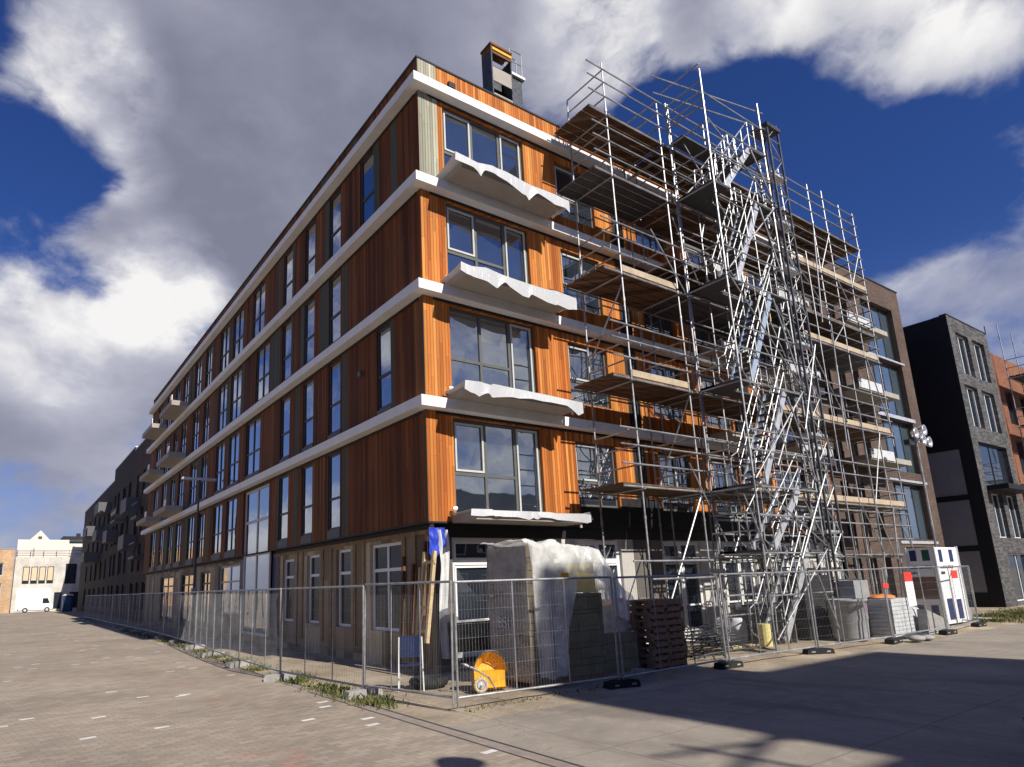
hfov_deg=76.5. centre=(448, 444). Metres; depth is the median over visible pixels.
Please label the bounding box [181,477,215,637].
street lamp
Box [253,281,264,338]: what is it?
window
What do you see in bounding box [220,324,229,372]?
window
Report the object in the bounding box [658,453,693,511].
window
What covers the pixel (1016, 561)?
window
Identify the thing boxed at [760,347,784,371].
window
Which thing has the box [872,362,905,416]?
window
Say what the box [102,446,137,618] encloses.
row building
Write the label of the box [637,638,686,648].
pallet
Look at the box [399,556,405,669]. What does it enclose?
timber post
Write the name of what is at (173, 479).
window
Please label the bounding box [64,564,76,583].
window
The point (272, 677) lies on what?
ballast block
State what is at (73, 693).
paved street
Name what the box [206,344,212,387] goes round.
window
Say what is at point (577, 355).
window
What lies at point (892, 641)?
ballast block
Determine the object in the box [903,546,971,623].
site sign
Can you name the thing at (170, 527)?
window
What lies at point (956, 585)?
warning notice
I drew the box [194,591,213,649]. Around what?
fence
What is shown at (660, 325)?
window
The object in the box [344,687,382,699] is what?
ballast block
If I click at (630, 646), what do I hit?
block pack
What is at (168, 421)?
window
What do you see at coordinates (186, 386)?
window
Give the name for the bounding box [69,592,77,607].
window
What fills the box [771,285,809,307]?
plastic sheet
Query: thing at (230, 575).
window
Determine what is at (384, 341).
window
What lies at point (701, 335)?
window
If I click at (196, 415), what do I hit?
window
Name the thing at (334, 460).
window
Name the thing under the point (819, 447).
plastic sheet
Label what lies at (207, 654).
ballast block
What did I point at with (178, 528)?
window
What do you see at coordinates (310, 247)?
window
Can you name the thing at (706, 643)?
scrap pile
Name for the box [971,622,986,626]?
ballast block
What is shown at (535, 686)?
fence
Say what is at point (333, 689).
grass
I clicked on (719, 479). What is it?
window
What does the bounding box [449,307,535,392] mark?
window
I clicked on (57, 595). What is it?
window
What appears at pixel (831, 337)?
scaffold
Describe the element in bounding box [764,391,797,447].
window
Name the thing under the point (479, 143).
window
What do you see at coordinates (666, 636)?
pallet
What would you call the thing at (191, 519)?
window
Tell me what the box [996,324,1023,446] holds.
scaffold
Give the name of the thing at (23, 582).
window
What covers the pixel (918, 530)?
window
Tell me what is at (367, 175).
window
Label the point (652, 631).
pallet
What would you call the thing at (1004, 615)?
grass
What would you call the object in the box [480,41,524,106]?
roof hoist car
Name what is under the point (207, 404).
window
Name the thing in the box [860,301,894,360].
window
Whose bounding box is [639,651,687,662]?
pallet
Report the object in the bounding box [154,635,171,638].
ballast block
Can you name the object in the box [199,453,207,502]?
window
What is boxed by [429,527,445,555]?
blue tarpaulin
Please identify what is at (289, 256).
window
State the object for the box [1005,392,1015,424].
window
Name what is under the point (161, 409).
window
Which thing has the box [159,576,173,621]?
window
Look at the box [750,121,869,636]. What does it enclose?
hoist mast
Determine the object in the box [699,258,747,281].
plastic sheet
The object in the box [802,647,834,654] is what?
ballast block
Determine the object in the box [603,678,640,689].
ballast block
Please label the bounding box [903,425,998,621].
floodlight mast
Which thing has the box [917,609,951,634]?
concrete slab
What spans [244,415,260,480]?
window
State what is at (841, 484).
window
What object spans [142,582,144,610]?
window
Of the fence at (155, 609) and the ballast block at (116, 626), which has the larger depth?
the ballast block at (116, 626)
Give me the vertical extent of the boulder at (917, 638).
0.180 m
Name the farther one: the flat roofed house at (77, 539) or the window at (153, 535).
the flat roofed house at (77, 539)
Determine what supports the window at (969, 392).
in the dark brick house at (978, 490)
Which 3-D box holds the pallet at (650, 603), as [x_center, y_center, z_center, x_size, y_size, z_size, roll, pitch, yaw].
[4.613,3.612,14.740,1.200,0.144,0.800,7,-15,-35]
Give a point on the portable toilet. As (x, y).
(67, 602)
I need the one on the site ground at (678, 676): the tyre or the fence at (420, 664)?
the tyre
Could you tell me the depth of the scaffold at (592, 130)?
19.00 m
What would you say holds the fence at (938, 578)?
on the ballast block at (947, 632)
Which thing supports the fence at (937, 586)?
on the ballast block at (892, 641)
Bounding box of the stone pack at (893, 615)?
[867,598,915,637]
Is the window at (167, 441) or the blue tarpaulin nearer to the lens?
the blue tarpaulin
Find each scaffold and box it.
[554,59,794,632]
[629,104,913,642]
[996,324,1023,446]
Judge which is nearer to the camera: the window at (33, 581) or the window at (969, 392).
the window at (969, 392)
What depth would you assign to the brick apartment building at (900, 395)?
29.88 m
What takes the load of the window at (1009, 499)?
in the dark brick house at (978, 490)
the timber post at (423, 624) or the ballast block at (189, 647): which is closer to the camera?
the timber post at (423, 624)
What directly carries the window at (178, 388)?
in the apartment building at (316, 421)
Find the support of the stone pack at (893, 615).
on the site ground at (678, 676)
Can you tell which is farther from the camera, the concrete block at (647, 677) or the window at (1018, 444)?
the window at (1018, 444)
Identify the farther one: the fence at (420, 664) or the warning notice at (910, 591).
the warning notice at (910, 591)
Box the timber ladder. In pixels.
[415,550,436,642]
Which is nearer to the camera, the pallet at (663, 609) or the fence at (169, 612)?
the pallet at (663, 609)
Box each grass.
[118,629,408,710]
[465,685,602,711]
[971,605,1023,622]
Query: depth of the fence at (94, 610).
50.89 m
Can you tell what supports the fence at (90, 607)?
on the ballast block
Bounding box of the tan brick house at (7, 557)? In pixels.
[0,549,15,612]
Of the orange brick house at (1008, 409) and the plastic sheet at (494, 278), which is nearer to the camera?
the plastic sheet at (494, 278)
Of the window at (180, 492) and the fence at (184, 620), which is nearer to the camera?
the fence at (184, 620)
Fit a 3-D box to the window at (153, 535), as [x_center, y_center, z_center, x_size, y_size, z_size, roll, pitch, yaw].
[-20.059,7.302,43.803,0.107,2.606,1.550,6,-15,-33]
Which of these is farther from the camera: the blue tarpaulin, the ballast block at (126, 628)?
the ballast block at (126, 628)
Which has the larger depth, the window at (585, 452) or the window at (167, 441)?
the window at (167, 441)
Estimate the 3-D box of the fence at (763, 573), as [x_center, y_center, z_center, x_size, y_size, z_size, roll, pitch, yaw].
[7.613,4.024,15.247,3.502,1.991,0.042,6,-14,-32]
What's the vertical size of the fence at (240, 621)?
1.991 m
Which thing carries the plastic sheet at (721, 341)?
on the apartment building at (316, 421)
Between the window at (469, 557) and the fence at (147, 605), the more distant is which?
the fence at (147, 605)
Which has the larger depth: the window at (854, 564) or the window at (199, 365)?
the window at (199, 365)
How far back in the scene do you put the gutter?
9.16 m
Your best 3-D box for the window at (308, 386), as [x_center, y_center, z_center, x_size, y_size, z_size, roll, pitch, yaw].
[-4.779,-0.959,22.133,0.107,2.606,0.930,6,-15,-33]
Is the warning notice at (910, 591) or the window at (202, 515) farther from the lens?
the window at (202, 515)
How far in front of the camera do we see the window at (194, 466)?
35.75 m
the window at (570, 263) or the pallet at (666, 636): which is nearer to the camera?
the pallet at (666, 636)
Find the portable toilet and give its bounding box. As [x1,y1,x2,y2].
[61,594,73,611]
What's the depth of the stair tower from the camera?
19.10 m
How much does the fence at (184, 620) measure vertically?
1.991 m
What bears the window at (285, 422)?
in the apartment building at (316, 421)
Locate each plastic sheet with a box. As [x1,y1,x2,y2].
[436,151,570,218]
[440,262,577,312]
[445,380,584,414]
[451,509,592,522]
[697,338,759,364]
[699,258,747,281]
[762,361,820,378]
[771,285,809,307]
[776,439,832,456]
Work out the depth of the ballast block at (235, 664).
17.26 m
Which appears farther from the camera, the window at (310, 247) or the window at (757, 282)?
the window at (757, 282)
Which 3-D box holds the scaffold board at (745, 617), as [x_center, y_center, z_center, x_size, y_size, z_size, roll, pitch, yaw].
[8.589,5.188,18.350,0.030,0.950,0.900,6,-15,-33]
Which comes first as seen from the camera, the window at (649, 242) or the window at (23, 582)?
the window at (649, 242)
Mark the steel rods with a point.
(905, 636)
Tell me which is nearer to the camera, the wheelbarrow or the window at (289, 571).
the wheelbarrow
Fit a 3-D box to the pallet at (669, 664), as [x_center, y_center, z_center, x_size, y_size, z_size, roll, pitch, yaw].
[4.644,4.897,14.487,1.200,0.144,0.800,6,-15,-33]
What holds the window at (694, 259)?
in the apartment building at (316, 421)
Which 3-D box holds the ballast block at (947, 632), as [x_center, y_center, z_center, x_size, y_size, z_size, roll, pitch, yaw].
[15.199,5.699,19.628,0.720,0.150,0.226,5,-14,-30]
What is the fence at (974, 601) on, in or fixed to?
on the ballast block
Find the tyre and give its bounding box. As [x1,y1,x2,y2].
[409,674,448,688]
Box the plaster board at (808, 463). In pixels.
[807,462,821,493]
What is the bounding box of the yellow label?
[561,573,568,576]
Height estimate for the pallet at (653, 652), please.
0.144 m
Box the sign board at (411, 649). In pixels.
[398,635,424,691]
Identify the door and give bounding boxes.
[15,588,50,610]
[64,597,70,610]
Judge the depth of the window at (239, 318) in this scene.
30.77 m
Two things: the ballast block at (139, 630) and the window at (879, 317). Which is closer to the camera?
the window at (879, 317)
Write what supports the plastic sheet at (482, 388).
on the apartment building at (316, 421)
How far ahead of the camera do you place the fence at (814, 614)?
16.98 m
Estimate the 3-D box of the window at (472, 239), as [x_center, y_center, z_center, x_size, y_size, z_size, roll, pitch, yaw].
[1.102,-5.203,17.973,2.902,2.432,0.080,6,-15,-33]
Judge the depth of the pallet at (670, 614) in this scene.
14.35 m
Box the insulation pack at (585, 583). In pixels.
[576,572,595,592]
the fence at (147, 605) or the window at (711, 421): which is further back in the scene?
the fence at (147, 605)
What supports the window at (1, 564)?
in the tan brick house at (7, 557)
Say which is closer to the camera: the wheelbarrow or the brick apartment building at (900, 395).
the wheelbarrow
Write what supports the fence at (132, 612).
on the ground at (435, 714)
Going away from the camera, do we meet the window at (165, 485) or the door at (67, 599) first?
the window at (165, 485)
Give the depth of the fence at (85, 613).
56.67 m
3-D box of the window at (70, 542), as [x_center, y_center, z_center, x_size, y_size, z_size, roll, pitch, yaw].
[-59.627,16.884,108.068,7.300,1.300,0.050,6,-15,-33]
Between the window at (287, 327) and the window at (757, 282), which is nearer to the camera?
the window at (287, 327)
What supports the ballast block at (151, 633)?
on the ground at (435, 714)
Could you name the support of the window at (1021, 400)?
in the orange brick house at (1008, 409)
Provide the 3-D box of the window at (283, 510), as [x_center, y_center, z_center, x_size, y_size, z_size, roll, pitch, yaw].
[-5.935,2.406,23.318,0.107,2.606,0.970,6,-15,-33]
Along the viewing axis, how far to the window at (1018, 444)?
39.00 m
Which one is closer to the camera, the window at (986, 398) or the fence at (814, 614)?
the fence at (814, 614)
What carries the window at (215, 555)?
in the apartment building at (316, 421)
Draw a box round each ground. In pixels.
[9,605,1023,762]
[361,619,1022,718]
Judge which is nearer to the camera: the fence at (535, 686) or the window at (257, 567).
the fence at (535, 686)
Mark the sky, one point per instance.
(153, 153)
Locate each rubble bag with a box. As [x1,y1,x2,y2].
[714,616,747,642]
[911,606,918,630]
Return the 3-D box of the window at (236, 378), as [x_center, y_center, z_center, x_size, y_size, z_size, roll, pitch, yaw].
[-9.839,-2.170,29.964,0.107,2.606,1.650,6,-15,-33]
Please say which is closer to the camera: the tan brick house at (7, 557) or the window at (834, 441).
the window at (834, 441)
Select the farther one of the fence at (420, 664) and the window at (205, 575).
the window at (205, 575)
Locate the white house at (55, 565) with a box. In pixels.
[9,531,81,612]
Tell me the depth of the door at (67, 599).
86.78 m
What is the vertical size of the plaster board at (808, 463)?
1.500 m
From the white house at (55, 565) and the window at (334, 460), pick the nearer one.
the window at (334, 460)
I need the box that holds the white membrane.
[437,530,449,658]
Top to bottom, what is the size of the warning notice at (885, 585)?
0.120 m
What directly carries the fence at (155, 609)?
on the ballast block at (151, 633)
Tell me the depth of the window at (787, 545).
23.82 m
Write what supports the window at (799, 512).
in the apartment building at (316, 421)
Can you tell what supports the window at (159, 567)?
in the apartment building at (316, 421)
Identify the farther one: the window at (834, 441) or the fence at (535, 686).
the window at (834, 441)
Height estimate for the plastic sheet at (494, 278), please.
0.502 m
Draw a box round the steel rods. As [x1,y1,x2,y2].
[896,629,936,638]
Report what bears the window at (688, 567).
in the apartment building at (316, 421)
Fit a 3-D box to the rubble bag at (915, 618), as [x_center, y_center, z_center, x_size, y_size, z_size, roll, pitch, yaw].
[14.467,5.619,20.753,1.168,0.845,1.144,6,-15,-33]
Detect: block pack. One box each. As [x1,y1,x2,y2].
[486,546,560,689]
[561,593,607,682]
[604,631,639,674]
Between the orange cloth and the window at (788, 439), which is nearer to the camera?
the orange cloth
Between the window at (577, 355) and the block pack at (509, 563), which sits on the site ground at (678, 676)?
the block pack at (509, 563)
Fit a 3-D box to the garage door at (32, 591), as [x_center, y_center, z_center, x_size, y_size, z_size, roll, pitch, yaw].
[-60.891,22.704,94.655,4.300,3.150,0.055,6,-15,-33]
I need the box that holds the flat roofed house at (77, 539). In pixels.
[60,533,82,543]
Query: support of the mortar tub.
on the site ground at (678, 676)
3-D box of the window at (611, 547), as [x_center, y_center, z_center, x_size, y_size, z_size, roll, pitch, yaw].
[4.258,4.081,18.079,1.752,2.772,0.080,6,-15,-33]
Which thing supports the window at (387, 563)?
in the apartment building at (316, 421)
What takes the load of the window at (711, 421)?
in the apartment building at (316, 421)
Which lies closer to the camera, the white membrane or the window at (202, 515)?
the white membrane
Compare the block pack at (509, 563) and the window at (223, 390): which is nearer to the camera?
the block pack at (509, 563)
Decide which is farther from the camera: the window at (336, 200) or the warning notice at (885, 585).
the window at (336, 200)
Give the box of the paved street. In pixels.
[0,608,551,766]
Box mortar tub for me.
[824,598,869,640]
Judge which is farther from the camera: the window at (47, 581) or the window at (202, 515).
the window at (47, 581)
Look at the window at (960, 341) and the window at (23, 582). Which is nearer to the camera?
the window at (960, 341)
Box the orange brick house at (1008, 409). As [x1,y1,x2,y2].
[990,353,1023,504]
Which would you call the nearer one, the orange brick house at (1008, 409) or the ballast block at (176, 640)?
the ballast block at (176, 640)
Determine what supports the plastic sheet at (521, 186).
on the apartment building at (316, 421)
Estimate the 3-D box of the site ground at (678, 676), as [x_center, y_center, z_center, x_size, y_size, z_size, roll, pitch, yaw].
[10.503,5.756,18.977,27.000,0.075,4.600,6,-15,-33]
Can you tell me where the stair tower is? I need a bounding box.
[650,63,839,652]
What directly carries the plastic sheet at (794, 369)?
on the apartment building at (316, 421)
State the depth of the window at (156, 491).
44.76 m
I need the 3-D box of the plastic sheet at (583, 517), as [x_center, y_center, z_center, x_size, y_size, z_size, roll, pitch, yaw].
[1.878,1.800,15.991,3.965,0.297,1.043,6,-15,-33]
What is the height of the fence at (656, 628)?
1.991 m
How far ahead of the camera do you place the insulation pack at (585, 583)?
13.40 m
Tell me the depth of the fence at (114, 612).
42.36 m
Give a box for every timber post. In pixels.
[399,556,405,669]
[407,564,415,669]
[415,567,420,633]
[421,541,426,673]
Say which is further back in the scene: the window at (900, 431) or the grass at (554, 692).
the window at (900, 431)
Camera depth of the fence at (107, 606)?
45.12 m
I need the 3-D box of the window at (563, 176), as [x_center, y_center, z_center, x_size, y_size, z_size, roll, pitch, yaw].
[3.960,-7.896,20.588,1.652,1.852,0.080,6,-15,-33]
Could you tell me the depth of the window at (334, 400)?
20.49 m
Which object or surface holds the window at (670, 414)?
in the apartment building at (316, 421)
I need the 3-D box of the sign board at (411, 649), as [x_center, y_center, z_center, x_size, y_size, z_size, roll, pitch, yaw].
[-0.733,4.259,12.623,0.512,1.026,0.433,-1,-12,-2]
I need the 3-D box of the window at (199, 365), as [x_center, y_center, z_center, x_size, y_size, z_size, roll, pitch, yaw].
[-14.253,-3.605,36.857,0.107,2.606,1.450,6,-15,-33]
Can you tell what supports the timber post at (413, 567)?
on the ground at (435, 714)
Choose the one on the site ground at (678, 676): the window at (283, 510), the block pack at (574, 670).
the block pack at (574, 670)
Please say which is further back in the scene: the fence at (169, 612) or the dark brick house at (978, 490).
the dark brick house at (978, 490)
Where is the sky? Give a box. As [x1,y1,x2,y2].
[0,0,1023,601]
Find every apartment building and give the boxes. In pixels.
[136,55,841,673]
[798,252,944,598]
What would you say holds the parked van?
on the paved street
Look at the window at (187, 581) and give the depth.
35.75 m
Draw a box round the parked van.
[17,595,52,612]
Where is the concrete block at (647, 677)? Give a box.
[630,668,657,682]
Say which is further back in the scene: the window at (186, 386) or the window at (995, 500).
the window at (186, 386)
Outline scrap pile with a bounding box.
[684,622,764,657]
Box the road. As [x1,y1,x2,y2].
[449,623,1023,766]
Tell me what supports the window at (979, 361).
in the dark brick house at (978, 490)
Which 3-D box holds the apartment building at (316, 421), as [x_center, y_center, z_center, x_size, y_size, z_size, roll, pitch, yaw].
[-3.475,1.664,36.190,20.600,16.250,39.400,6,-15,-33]
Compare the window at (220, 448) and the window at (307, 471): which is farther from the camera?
the window at (220, 448)
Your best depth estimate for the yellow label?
12.64 m
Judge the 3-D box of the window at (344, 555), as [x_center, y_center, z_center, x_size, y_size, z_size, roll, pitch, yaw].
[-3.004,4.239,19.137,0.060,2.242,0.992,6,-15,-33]
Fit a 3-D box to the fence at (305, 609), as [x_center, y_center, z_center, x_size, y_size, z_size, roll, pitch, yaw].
[-2.703,3.976,13.442,0.046,1.991,3.502,9,-16,-39]
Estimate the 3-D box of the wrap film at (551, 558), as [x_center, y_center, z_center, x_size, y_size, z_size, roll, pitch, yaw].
[2.293,3.321,13.401,2.750,2.650,1.603,6,-15,-33]
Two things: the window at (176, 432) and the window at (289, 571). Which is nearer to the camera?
the window at (289, 571)
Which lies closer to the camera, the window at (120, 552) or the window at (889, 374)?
the window at (889, 374)
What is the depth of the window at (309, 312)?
22.90 m
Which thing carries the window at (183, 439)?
in the apartment building at (316, 421)
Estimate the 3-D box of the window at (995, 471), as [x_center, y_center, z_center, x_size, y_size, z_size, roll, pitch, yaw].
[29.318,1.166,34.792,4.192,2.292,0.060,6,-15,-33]
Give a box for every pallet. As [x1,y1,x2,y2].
[630,598,681,606]
[630,605,682,613]
[630,611,681,620]
[630,618,683,627]
[632,625,684,634]
[637,631,683,641]
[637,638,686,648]
[638,644,687,655]
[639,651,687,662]
[639,658,686,669]
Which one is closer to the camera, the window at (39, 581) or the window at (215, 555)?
the window at (215, 555)
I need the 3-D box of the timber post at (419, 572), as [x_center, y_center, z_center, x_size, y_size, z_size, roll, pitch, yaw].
[-0.688,3.825,14.996,0.060,1.909,0.286,-12,-16,40]
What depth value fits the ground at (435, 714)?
16.98 m
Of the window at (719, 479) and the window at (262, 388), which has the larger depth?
the window at (262, 388)
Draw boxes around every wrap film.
[481,538,629,680]
[591,579,633,632]
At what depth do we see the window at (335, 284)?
21.15 m
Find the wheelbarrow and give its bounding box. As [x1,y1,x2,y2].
[461,650,509,692]
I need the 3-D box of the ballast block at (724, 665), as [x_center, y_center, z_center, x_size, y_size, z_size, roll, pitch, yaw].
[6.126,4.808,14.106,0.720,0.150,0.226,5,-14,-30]
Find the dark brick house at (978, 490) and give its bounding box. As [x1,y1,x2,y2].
[903,313,1023,606]
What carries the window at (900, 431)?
in the brick apartment building at (900, 395)
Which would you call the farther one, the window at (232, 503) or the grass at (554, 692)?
the window at (232, 503)
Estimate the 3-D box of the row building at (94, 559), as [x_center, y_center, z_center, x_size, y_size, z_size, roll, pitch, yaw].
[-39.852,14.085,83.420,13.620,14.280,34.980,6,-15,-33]
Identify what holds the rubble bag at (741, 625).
on the site ground at (678, 676)
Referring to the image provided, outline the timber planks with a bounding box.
[687,643,758,653]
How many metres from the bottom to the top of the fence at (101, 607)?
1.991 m
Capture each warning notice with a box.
[882,583,888,587]
[903,572,916,605]
[950,570,961,598]
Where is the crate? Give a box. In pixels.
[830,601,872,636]
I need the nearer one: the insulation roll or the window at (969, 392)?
the insulation roll
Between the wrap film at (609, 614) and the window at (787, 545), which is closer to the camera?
the wrap film at (609, 614)
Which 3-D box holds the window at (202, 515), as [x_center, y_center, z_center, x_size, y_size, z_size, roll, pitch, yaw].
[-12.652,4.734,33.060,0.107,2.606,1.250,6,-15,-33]
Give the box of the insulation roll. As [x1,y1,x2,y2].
[758,623,772,646]
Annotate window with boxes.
[0,563,3,575]
[22,567,29,583]
[30,567,37,583]
[38,568,45,583]
[46,567,53,583]
[53,592,61,608]
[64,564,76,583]
[69,541,82,543]
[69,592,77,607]
[119,552,121,574]
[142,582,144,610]
[149,532,155,571]
[153,489,157,511]
[156,446,160,469]
[157,529,163,570]
[159,404,163,423]
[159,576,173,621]
[161,482,166,520]
[164,438,168,473]
[165,525,172,568]
[167,394,171,427]
[170,477,174,504]
[171,429,177,468]
[173,521,180,567]
[176,383,180,416]
[178,470,183,505]
[180,421,186,461]
[180,574,192,624]
[184,372,189,401]
[185,516,193,564]
[188,461,196,507]
[192,408,199,451]
[195,358,201,398]
[196,511,204,562]
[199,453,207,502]
[200,571,209,626]
[202,398,209,444]
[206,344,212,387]
[211,503,221,560]
[214,441,224,494]
[218,382,226,431]
[219,564,239,614]
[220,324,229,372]
[224,497,236,557]
[227,430,239,488]
[231,367,241,421]
[233,307,243,358]
[241,483,270,636]
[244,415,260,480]
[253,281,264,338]
[255,340,269,403]
[277,474,288,547]
[279,395,289,462]
[282,318,291,382]
[284,247,292,305]
[284,559,293,620]
[301,463,312,543]
[302,377,313,451]
[304,296,314,365]
[306,219,315,282]
[309,555,318,623]
[327,452,339,538]
[328,359,339,438]
[330,189,340,257]
[330,271,340,344]
[339,549,350,626]
[361,150,373,225]
[373,541,401,631]
[377,323,390,414]
[442,108,521,179]
[445,204,528,283]
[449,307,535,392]
[452,538,533,657]
[453,418,542,512]
[554,164,592,227]
[560,250,600,314]
[567,343,608,408]
[575,442,617,507]
[577,540,621,592]
[635,210,663,255]
[643,310,673,336]
[649,363,682,421]
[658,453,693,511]
[663,541,706,632]
[686,248,708,264]
[696,327,719,345]
[702,376,730,429]
[712,460,741,514]
[722,542,757,614]
[748,271,774,289]
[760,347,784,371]
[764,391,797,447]
[775,468,810,527]
[776,543,800,575]
[822,366,827,396]
[829,411,838,461]
[840,482,850,536]
[852,555,857,578]
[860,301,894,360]
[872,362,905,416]
[881,420,915,473]
[893,483,928,539]
[956,335,970,374]
[965,387,980,427]
[972,343,986,381]
[978,443,1008,484]
[982,393,997,432]
[991,494,1006,537]
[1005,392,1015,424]
[1006,496,1020,537]
[1008,554,1023,600]
[1016,441,1023,474]
[1019,398,1023,415]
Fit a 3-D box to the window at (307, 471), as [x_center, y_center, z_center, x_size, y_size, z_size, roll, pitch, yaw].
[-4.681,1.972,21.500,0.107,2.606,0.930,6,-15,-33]
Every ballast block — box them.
[112,625,124,627]
[120,627,134,629]
[130,629,144,632]
[142,632,157,635]
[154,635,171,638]
[168,639,186,643]
[183,644,203,649]
[200,651,224,657]
[225,660,252,667]
[263,673,295,681]
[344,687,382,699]
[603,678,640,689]
[714,660,743,669]
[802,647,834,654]
[884,637,902,644]
[938,629,957,634]
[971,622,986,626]
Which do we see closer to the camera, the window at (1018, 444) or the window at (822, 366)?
the window at (822, 366)
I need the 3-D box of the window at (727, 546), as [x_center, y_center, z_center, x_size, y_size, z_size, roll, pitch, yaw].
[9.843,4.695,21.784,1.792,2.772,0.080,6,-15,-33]
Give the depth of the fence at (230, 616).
19.22 m
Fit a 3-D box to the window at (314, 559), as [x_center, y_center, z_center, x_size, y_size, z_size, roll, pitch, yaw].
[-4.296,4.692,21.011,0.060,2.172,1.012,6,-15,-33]
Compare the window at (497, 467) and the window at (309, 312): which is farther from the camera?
the window at (309, 312)
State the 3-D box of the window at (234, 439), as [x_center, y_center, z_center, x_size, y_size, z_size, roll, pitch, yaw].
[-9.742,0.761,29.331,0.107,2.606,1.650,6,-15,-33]
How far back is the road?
9.14 m
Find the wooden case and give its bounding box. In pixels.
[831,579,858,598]
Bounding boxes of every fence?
[84,595,89,617]
[88,595,94,618]
[93,595,99,619]
[98,595,106,620]
[104,595,112,622]
[111,594,121,623]
[118,594,129,625]
[127,594,140,628]
[138,593,152,630]
[150,592,164,633]
[163,592,180,638]
[178,591,197,643]
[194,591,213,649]
[212,590,239,660]
[239,588,281,672]
[280,585,363,688]
[364,580,453,707]
[453,576,619,707]
[613,573,726,678]
[718,571,816,660]
[807,568,892,647]
[881,566,946,637]
[905,566,978,621]
[935,565,977,628]
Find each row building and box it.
[77,480,114,614]
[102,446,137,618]
[117,439,151,621]
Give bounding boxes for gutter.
[68,618,584,766]
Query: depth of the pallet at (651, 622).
14.32 m
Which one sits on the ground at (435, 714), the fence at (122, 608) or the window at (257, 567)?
the fence at (122, 608)
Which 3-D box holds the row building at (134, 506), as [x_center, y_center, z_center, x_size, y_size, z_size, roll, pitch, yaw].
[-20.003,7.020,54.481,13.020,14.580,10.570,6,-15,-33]
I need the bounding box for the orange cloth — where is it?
[869,593,895,597]
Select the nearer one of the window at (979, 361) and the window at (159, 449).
the window at (979, 361)
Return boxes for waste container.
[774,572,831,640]
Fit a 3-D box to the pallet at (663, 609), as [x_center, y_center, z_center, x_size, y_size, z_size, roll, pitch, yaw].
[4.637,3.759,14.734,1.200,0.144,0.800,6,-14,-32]

